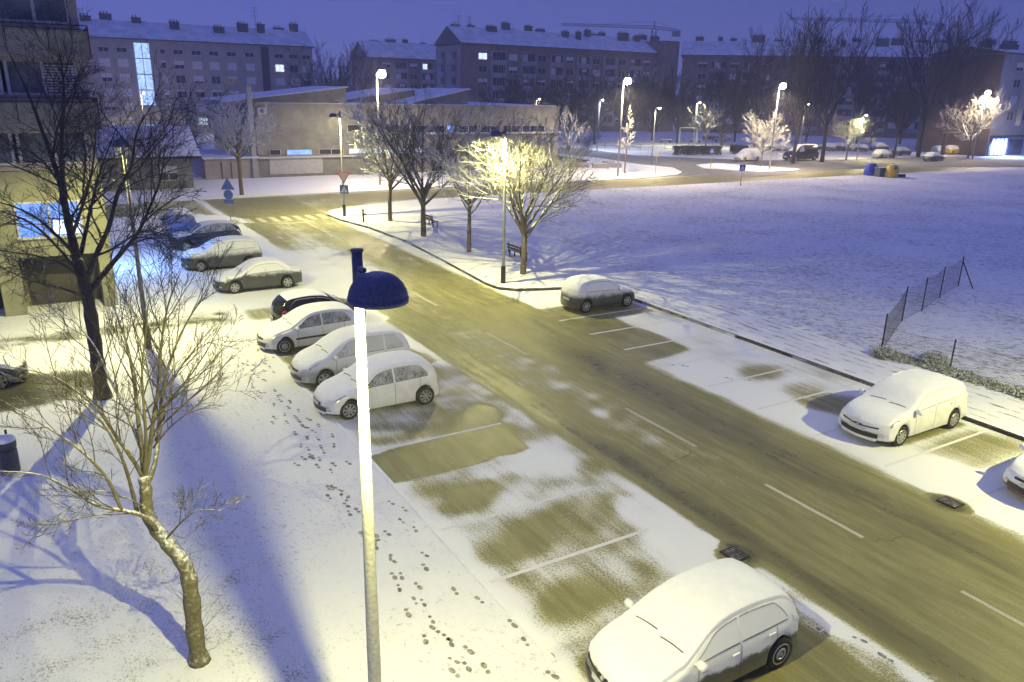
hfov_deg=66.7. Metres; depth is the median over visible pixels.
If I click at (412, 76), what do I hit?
window
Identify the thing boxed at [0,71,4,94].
loggia window
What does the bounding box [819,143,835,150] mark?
parked car
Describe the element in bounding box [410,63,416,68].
window
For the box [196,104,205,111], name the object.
window
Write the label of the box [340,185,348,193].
crossing sign
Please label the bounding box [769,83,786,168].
tall street lamp
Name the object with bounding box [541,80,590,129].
hazy tree
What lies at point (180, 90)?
window
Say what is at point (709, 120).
young tree
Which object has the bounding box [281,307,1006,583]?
bay marking
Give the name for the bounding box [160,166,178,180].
window
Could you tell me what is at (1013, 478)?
parked car
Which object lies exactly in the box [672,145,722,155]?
hedge
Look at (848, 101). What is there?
window
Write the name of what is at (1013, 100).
window
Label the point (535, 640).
kerb
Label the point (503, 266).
street lamp
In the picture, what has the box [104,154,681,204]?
pavement
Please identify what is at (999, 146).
shop window
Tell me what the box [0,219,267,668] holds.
bare tree
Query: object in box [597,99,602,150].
street lamp
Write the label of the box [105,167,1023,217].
cross street
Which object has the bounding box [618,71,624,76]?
window
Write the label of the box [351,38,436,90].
apartment block
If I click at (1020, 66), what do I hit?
window
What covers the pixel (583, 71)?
window
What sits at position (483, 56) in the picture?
window
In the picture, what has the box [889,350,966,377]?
bush
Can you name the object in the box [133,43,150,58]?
stair window
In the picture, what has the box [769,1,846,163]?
bare tree
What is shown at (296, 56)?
window
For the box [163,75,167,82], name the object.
window
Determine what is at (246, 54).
window
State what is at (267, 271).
parked car
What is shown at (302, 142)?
school building
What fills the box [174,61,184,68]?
window
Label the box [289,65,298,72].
window
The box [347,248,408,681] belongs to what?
street lamp
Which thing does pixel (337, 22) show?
sky
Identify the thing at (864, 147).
parked car
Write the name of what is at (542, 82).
window
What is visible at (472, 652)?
footprints
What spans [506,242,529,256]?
park bench
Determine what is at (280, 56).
window
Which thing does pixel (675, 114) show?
hazy tree
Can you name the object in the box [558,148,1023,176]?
side street
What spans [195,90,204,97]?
window
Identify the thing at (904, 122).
hazy tree
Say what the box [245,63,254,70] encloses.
window
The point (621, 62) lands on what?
window
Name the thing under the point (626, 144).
young tree
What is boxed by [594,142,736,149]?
railing fence
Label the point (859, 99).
bare tree
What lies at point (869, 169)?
recycling container
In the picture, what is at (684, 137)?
swing frame
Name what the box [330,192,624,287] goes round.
verge
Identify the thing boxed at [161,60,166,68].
window
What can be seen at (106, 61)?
window
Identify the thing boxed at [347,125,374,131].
window
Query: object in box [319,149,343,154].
window
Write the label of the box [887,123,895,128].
window
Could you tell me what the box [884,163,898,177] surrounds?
recycling container
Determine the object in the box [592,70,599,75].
window
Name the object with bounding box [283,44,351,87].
hazy tree
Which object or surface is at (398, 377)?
parked car
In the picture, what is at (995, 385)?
bush
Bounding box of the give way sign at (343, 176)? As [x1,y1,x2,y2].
[337,172,349,182]
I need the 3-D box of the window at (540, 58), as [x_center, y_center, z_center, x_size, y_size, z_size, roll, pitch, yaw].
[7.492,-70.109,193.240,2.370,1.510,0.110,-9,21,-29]
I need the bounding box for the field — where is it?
[327,170,1023,440]
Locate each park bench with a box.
[426,214,438,227]
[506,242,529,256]
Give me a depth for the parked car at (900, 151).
142.56 m
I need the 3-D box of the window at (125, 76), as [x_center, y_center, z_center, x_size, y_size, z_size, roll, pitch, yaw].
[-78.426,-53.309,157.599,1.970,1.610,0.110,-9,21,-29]
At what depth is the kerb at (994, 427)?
34.88 m
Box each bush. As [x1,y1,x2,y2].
[868,344,896,360]
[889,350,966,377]
[916,351,950,364]
[945,369,1023,399]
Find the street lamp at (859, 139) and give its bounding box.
[856,114,866,159]
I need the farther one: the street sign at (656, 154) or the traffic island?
the traffic island
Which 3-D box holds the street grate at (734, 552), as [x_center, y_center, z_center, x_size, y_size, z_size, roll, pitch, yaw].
[4.994,4.783,17.433,0.442,0.033,0.502,-9,21,-29]
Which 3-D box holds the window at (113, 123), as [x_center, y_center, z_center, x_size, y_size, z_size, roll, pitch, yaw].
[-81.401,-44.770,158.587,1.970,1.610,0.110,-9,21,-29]
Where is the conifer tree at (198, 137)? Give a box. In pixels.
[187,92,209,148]
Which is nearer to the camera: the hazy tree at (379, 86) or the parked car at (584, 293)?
the parked car at (584, 293)
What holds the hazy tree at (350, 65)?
on the ground
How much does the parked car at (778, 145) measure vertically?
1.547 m
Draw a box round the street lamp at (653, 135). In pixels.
[651,107,659,164]
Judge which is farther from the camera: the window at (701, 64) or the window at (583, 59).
the window at (701, 64)
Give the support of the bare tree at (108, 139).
on the pavement at (287, 186)
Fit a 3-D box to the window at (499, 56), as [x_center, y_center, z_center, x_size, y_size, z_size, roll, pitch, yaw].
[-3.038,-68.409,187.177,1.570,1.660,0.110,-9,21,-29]
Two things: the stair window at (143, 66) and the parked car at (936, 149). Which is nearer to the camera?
the parked car at (936, 149)
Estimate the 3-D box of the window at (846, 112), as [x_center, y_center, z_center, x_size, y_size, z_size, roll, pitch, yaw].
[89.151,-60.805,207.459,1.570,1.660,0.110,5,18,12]
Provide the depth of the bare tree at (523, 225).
41.31 m
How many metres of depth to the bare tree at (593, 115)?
154.22 m
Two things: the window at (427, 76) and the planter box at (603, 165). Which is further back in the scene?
the window at (427, 76)
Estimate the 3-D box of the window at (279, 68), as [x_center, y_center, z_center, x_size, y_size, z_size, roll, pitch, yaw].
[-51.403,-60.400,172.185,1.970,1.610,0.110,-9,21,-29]
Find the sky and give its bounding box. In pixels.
[76,0,1023,95]
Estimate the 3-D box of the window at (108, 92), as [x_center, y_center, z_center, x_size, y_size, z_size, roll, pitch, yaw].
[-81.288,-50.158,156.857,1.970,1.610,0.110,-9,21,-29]
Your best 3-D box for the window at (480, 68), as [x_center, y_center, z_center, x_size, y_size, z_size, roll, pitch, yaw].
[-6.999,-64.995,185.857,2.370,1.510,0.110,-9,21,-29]
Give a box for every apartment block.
[78,7,314,132]
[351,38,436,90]
[433,15,661,131]
[646,34,1023,138]
[915,39,1023,155]
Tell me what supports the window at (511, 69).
in the apartment block at (468, 56)
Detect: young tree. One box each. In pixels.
[543,105,592,175]
[617,105,634,173]
[687,97,730,145]
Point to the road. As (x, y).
(560, 397)
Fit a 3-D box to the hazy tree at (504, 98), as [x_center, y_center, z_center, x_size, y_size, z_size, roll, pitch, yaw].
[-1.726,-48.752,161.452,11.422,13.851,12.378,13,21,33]
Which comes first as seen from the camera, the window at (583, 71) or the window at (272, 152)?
the window at (272, 152)
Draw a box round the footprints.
[212,334,939,681]
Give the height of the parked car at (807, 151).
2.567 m
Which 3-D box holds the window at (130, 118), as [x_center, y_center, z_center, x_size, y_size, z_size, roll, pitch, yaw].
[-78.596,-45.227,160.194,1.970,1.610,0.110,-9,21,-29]
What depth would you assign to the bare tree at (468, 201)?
47.32 m
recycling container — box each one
[863,161,876,175]
[874,167,885,176]
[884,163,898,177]
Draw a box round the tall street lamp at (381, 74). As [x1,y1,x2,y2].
[376,69,385,184]
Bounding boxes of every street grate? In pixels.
[719,546,749,561]
[936,496,964,508]
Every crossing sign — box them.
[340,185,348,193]
[709,148,714,166]
[739,165,745,185]
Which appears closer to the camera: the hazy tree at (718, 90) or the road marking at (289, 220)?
the road marking at (289, 220)
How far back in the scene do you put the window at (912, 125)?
204.99 m
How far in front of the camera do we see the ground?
165.88 m
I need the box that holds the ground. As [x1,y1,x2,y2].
[196,109,971,159]
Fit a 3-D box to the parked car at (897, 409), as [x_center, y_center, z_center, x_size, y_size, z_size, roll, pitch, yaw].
[12.223,1.955,24.220,4.542,1.558,2.115,-9,21,-29]
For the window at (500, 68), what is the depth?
188.32 m
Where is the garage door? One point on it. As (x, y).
(56, 272)
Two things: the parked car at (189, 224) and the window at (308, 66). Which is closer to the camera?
the parked car at (189, 224)
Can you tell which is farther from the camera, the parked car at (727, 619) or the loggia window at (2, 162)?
the loggia window at (2, 162)
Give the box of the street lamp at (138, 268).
[112,137,151,348]
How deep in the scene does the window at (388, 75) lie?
222.70 m
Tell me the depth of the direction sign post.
56.38 m
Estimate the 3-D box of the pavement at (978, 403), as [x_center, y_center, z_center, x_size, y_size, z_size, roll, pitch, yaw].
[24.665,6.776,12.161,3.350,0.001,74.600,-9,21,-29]
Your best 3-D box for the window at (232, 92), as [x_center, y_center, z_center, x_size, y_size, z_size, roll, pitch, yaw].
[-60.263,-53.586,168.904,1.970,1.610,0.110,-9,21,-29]
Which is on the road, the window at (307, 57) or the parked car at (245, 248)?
the parked car at (245, 248)
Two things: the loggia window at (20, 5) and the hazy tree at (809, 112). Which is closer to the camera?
the loggia window at (20, 5)
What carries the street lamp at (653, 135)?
on the side street at (685, 166)
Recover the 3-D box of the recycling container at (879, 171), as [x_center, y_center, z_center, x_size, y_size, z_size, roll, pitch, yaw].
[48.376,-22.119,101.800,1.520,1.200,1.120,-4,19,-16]
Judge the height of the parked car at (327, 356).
1.689 m
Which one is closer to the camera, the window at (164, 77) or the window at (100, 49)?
the window at (100, 49)
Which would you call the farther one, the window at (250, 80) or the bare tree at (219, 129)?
the window at (250, 80)
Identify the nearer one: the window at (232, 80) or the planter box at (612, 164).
the planter box at (612, 164)
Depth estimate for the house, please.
75.06 m
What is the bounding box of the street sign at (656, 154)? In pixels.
[655,151,658,173]
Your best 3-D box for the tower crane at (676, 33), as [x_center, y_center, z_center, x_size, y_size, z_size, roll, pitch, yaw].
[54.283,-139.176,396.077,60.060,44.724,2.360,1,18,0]
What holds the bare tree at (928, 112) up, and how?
on the ground
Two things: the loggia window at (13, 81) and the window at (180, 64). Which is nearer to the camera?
the loggia window at (13, 81)
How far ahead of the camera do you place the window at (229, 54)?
166.41 m
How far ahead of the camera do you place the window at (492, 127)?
99.05 m
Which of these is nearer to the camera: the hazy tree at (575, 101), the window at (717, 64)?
the hazy tree at (575, 101)
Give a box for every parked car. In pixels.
[0,351,27,388]
[160,208,196,234]
[170,220,241,250]
[180,235,262,271]
[212,257,301,293]
[256,301,354,353]
[270,288,365,321]
[290,322,410,385]
[313,350,438,419]
[560,274,634,312]
[585,557,798,681]
[703,133,717,139]
[717,134,731,140]
[734,148,760,161]
[761,143,781,150]
[780,142,792,150]
[782,144,818,160]
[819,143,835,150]
[833,142,844,150]
[839,368,967,445]
[845,143,855,150]
[855,143,869,151]
[869,142,888,149]
[871,149,892,157]
[892,147,910,155]
[922,152,944,160]
[931,146,949,153]
[945,145,958,154]
[1002,443,1023,496]
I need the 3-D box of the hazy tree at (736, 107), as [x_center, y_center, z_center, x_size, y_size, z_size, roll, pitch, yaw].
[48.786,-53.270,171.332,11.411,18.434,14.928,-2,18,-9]
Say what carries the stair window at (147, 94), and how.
in the apartment block at (240, 56)
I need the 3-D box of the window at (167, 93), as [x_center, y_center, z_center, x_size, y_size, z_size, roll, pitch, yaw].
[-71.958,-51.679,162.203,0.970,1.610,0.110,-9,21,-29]
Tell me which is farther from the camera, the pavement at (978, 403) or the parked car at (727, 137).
the parked car at (727, 137)
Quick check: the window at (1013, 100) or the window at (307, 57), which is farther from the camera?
the window at (307, 57)
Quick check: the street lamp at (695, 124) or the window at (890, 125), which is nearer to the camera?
the street lamp at (695, 124)
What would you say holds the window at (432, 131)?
in the school building at (302, 142)
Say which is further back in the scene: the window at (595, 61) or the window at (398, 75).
the window at (398, 75)
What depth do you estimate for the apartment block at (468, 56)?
194.69 m
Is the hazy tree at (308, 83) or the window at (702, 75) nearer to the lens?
the hazy tree at (308, 83)
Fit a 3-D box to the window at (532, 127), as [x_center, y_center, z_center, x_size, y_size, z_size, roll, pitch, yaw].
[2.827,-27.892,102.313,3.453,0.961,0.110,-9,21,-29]
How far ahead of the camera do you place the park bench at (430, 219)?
57.31 m
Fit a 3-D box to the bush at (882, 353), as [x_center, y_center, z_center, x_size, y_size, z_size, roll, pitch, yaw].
[14.738,0.409,30.688,1.428,0.418,0.996,-15,24,-40]
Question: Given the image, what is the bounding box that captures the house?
[96,126,200,190]
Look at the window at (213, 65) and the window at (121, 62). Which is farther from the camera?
the window at (213, 65)
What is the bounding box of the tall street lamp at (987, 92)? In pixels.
[971,90,990,158]
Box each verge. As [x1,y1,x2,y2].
[0,216,568,681]
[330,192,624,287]
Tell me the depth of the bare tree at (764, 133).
111.27 m
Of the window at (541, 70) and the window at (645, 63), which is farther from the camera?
the window at (645, 63)
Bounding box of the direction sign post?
[221,178,234,220]
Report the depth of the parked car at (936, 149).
148.06 m
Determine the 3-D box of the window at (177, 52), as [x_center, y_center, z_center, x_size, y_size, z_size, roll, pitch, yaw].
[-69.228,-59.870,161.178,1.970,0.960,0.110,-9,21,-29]
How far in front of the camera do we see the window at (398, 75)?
224.18 m
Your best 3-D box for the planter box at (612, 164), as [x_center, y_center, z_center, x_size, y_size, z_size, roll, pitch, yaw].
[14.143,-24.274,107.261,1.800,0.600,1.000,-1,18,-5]
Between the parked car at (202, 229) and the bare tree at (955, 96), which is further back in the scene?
the bare tree at (955, 96)
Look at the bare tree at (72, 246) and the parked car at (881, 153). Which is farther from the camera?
the parked car at (881, 153)
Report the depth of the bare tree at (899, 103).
134.00 m
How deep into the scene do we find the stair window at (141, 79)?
159.61 m
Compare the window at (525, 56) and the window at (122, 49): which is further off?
the window at (525, 56)
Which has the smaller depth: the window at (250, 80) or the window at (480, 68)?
the window at (250, 80)
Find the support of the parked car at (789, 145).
on the ground
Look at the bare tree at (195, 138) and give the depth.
93.83 m
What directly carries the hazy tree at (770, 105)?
on the ground
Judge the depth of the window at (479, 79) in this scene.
186.69 m
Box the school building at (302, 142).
[191,86,560,179]
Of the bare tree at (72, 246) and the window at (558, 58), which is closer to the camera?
the bare tree at (72, 246)
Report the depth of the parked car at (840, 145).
152.34 m
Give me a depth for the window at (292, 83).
174.57 m
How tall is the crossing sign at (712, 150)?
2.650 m
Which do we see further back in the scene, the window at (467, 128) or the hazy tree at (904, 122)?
the hazy tree at (904, 122)
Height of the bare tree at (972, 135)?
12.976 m
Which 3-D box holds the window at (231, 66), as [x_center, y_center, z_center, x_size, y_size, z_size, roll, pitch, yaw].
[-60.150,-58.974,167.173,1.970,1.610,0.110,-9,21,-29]
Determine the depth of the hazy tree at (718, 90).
156.82 m
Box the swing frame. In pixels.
[678,127,697,144]
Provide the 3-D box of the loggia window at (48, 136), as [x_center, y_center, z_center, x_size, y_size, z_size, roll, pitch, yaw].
[-19.413,-8.170,32.941,2.620,1.320,0.140,-9,21,-29]
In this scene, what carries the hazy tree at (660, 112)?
on the ground
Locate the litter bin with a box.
[0,429,20,474]
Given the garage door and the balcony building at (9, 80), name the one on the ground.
the balcony building at (9, 80)
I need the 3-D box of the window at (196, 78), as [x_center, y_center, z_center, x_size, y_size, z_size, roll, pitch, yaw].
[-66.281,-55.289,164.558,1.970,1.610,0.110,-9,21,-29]
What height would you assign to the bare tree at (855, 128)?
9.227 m
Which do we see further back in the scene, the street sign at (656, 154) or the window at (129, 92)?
the window at (129, 92)
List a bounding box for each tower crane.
[561,21,680,36]
[788,14,946,39]
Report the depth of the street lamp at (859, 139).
128.92 m
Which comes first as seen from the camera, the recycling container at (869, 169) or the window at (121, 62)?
the recycling container at (869, 169)
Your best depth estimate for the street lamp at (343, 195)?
60.09 m
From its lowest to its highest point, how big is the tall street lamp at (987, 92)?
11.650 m
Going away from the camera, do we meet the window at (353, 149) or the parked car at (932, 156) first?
the window at (353, 149)
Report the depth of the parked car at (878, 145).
153.77 m
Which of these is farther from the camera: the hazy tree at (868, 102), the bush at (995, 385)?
the hazy tree at (868, 102)
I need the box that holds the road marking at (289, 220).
[231,214,1023,626]
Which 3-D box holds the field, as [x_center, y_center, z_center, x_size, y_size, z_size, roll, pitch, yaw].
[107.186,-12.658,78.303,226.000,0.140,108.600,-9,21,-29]
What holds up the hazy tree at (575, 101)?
on the ground
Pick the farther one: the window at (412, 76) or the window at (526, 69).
the window at (412, 76)
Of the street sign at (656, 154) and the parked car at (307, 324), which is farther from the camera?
the street sign at (656, 154)
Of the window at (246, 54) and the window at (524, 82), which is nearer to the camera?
the window at (246, 54)
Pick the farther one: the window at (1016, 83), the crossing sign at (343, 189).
the window at (1016, 83)
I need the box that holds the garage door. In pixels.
[0,253,100,307]
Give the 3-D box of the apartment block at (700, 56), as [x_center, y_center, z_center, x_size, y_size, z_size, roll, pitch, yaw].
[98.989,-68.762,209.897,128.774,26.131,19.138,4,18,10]
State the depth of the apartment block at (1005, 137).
145.52 m
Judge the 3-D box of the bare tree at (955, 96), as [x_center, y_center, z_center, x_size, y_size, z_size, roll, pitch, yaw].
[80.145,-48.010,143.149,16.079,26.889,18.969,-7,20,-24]
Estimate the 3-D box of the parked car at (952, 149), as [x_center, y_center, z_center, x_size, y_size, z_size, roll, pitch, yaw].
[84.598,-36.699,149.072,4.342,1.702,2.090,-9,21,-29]
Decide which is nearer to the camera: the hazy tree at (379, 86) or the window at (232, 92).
the window at (232, 92)
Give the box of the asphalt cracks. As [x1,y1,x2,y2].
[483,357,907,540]
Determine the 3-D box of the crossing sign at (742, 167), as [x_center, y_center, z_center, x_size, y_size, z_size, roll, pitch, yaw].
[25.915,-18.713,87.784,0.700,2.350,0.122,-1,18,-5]
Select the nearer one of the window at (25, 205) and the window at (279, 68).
the window at (25, 205)
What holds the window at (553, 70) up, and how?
in the apartment block at (468, 56)
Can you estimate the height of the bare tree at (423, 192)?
10.796 m
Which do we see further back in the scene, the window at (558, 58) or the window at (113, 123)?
the window at (558, 58)
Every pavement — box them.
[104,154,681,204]
[616,279,1023,434]
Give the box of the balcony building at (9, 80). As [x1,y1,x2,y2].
[0,0,117,316]
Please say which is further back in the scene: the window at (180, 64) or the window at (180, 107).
the window at (180, 107)
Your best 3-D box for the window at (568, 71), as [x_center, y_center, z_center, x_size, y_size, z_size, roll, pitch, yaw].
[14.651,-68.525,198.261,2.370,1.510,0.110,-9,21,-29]
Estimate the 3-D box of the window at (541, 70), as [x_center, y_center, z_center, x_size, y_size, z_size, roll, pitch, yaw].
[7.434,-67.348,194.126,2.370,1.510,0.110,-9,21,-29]
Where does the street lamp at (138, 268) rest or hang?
on the verge at (278, 568)
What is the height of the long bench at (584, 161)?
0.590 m
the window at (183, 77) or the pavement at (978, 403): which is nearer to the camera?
the pavement at (978, 403)
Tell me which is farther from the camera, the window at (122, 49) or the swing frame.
the swing frame
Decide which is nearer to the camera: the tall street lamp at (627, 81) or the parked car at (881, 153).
the tall street lamp at (627, 81)
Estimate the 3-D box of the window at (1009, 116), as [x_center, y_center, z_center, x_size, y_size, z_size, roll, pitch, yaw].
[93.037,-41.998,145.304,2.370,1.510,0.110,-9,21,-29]
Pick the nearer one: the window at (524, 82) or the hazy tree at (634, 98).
the hazy tree at (634, 98)
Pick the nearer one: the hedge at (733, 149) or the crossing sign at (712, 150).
the crossing sign at (712, 150)
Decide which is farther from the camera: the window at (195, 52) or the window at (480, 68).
the window at (480, 68)
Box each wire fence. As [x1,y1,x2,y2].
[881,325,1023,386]
[882,257,972,345]
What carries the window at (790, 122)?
in the apartment block at (700, 56)
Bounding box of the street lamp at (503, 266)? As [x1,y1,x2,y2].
[490,127,506,282]
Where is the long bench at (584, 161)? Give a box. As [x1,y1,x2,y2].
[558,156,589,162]
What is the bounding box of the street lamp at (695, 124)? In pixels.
[693,102,700,145]
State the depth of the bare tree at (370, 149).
57.65 m
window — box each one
[0,0,68,23]
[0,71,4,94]
[0,132,16,165]
[3,60,79,95]
[12,199,82,239]
[15,132,90,164]
[97,46,108,51]
[99,58,110,66]
[101,73,112,81]
[103,88,114,96]
[105,103,115,110]
[107,117,118,125]
[116,47,126,52]
[117,59,128,67]
[119,74,130,81]
[121,88,132,96]
[123,103,133,110]
[125,117,135,125]
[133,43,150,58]
[135,59,152,74]
[137,75,153,90]
[139,90,155,105]
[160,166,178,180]
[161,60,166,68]
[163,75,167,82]
[164,89,169,96]
[173,50,182,54]
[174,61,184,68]
[175,75,185,82]
[177,89,187,97]
[178,103,187,111]
[191,50,200,54]
[192,61,202,69]
[194,76,203,83]
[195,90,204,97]
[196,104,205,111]
[209,51,218,55]
[210,62,219,69]
[211,76,220,83]
[212,90,221,96]
[226,52,235,56]
[227,63,236,70]
[228,77,237,84]
[230,90,238,94]
[244,52,253,57]
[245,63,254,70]
[246,77,255,84]
[269,149,280,154]
[274,54,283,58]
[275,64,284,71]
[276,78,284,85]
[287,149,311,155]
[289,54,297,58]
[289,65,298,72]
[290,78,298,85]
[302,55,310,59]
[302,65,309,72]
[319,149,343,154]
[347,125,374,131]
[349,148,368,153]
[382,62,389,67]
[383,73,390,78]
[396,73,400,78]
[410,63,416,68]
[410,74,417,79]
[412,125,444,132]
[425,74,429,79]
[458,125,477,131]
[478,53,486,59]
[478,66,486,72]
[478,78,486,84]
[480,125,500,131]
[496,53,501,59]
[496,79,501,84]
[498,66,503,72]
[502,125,519,131]
[509,54,516,60]
[509,67,516,73]
[522,125,544,131]
[523,54,527,60]
[523,79,528,85]
[524,67,528,73]
[537,80,545,86]
[538,55,545,61]
[538,68,545,74]
[551,68,555,74]
[556,56,560,62]
[566,57,573,62]
[566,69,572,74]
[581,57,586,63]
[581,69,585,75]
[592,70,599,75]
[593,58,600,64]
[618,59,625,65]
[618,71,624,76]
[643,61,649,66]
[697,73,705,78]
[698,62,706,67]
[714,62,720,67]
[731,63,738,68]
[788,120,795,125]
[843,110,849,115]
[845,98,851,104]
[879,64,885,69]
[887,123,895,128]
[908,123,914,128]
[989,138,1008,155]
[1006,112,1013,119]
[1009,96,1017,103]
[1012,79,1020,87]
[1016,62,1023,70]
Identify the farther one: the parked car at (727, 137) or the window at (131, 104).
the parked car at (727, 137)
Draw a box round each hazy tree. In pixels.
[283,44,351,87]
[313,39,365,90]
[321,43,389,91]
[349,71,387,89]
[469,73,526,103]
[503,71,561,105]
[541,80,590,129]
[552,64,619,142]
[590,66,656,141]
[622,73,677,140]
[657,64,724,142]
[691,62,767,145]
[710,57,768,141]
[747,55,806,128]
[774,41,848,141]
[847,48,905,143]
[879,48,928,143]
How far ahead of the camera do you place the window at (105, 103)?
157.67 m
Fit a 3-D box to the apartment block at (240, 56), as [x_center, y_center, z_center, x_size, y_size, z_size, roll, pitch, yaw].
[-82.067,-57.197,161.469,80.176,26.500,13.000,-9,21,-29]
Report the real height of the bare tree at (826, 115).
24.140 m
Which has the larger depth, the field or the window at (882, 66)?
the window at (882, 66)
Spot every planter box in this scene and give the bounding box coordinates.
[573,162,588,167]
[592,163,608,167]
[607,162,621,167]
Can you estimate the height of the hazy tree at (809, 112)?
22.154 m
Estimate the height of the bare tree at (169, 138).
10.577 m
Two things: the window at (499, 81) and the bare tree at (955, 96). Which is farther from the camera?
the window at (499, 81)
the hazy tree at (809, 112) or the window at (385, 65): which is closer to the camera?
the hazy tree at (809, 112)
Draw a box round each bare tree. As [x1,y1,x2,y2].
[0,0,235,400]
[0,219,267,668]
[91,81,157,191]
[102,78,208,191]
[152,78,220,144]
[188,93,280,194]
[331,87,445,220]
[356,77,506,236]
[415,123,509,251]
[438,95,611,274]
[577,86,619,143]
[732,24,799,147]
[741,110,793,166]
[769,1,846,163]
[781,0,891,161]
[822,104,882,159]
[846,51,895,143]
[882,53,929,157]
[884,0,1007,156]
[916,2,1023,154]
[933,86,1013,157]
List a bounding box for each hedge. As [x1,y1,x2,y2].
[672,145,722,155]
[729,145,748,153]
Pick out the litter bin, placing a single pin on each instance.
(9, 457)
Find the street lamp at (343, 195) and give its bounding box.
[329,111,345,215]
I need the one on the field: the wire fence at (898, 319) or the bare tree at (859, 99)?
the wire fence at (898, 319)
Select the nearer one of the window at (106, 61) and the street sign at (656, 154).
the street sign at (656, 154)
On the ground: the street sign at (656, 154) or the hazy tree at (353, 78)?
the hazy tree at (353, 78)
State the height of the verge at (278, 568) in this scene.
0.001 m
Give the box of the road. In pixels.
[132,193,1023,681]
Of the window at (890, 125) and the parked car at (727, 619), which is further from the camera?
the window at (890, 125)
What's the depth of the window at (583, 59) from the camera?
199.44 m
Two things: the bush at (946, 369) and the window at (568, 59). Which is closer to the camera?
the bush at (946, 369)
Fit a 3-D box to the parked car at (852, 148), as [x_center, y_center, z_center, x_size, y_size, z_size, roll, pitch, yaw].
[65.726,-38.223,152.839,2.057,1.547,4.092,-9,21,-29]
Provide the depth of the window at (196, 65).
163.67 m
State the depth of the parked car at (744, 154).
122.87 m
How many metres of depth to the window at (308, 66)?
174.95 m
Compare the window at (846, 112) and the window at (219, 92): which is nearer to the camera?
the window at (219, 92)
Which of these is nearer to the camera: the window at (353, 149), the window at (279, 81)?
the window at (353, 149)
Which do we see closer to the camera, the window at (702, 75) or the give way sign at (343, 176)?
the give way sign at (343, 176)
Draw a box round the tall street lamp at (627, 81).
[617,77,631,176]
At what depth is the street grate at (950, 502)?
19.86 m
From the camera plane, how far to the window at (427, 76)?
228.71 m
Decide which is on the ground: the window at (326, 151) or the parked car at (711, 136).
the parked car at (711, 136)
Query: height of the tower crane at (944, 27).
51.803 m
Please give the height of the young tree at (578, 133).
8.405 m
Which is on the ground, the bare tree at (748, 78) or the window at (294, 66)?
the bare tree at (748, 78)
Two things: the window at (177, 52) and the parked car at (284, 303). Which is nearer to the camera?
the parked car at (284, 303)
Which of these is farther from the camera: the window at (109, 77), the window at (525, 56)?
the window at (525, 56)
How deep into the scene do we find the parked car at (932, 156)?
130.68 m
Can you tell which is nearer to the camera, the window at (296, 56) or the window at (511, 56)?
the window at (296, 56)
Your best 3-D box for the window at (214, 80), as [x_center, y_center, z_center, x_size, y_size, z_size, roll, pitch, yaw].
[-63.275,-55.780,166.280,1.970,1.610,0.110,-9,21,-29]
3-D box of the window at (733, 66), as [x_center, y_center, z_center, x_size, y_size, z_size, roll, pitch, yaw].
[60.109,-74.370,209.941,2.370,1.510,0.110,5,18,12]
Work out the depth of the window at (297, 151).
87.65 m
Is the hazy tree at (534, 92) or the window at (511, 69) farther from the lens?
the window at (511, 69)
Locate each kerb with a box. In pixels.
[166,237,576,681]
[328,191,1023,441]
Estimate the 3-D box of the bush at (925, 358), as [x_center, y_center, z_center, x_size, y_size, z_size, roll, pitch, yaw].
[16.265,0.656,29.929,1.467,0.474,1.190,-12,22,-36]
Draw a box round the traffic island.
[697,163,799,171]
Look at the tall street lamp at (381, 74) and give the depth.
79.14 m
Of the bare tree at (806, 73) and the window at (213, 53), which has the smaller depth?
the bare tree at (806, 73)
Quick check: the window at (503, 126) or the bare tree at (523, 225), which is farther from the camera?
the window at (503, 126)

